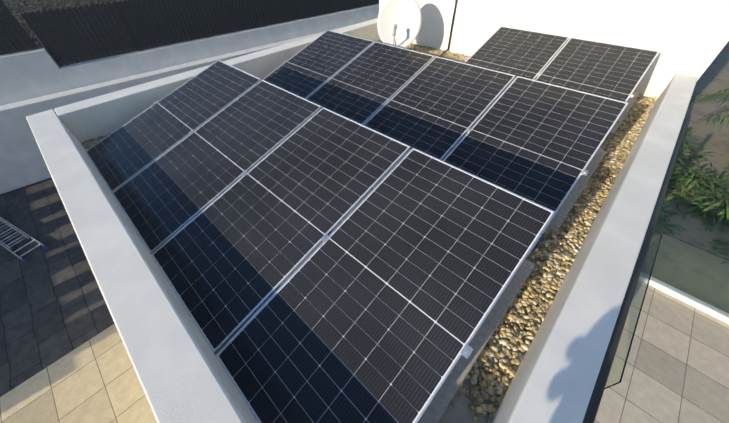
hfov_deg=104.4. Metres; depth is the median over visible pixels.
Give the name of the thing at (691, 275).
glass balustrade
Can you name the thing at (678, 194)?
plant
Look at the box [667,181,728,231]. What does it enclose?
plant
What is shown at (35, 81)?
boundary wall
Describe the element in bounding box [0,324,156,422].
tile terrace
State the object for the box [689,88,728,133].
palm tree
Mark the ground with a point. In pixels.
(713, 78)
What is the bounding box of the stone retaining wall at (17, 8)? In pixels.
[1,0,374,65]
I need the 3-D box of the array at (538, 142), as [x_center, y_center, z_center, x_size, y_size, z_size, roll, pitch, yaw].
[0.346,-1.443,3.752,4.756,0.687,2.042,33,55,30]
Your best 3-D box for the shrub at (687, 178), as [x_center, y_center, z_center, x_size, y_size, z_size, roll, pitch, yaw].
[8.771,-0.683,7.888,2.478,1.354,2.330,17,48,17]
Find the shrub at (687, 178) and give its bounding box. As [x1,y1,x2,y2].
[668,162,728,207]
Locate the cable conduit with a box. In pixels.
[438,0,651,235]
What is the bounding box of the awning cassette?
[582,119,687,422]
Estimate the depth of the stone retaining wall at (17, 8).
8.76 m
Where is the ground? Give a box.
[650,41,728,259]
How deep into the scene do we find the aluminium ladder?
6.64 m
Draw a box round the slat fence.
[0,0,378,66]
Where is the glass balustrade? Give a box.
[604,233,728,389]
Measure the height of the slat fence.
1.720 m
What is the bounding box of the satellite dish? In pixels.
[377,0,420,47]
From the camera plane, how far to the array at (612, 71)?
4.20 m
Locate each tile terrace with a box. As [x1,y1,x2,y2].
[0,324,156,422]
[594,285,728,422]
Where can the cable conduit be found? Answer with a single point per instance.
(450, 38)
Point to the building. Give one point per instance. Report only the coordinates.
(180, 372)
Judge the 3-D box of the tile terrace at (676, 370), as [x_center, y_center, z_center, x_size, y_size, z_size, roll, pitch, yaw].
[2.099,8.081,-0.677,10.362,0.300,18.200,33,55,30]
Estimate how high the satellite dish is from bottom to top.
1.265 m
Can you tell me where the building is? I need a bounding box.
[26,0,728,422]
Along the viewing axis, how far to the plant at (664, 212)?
6.65 m
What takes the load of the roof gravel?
on the building
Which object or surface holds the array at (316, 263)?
on the building
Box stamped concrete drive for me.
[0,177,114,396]
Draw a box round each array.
[85,60,555,422]
[263,30,628,257]
[464,26,659,137]
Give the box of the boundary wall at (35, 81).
[0,4,378,193]
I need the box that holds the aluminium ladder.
[0,217,47,262]
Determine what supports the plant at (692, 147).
on the garden beds
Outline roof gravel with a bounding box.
[81,40,656,422]

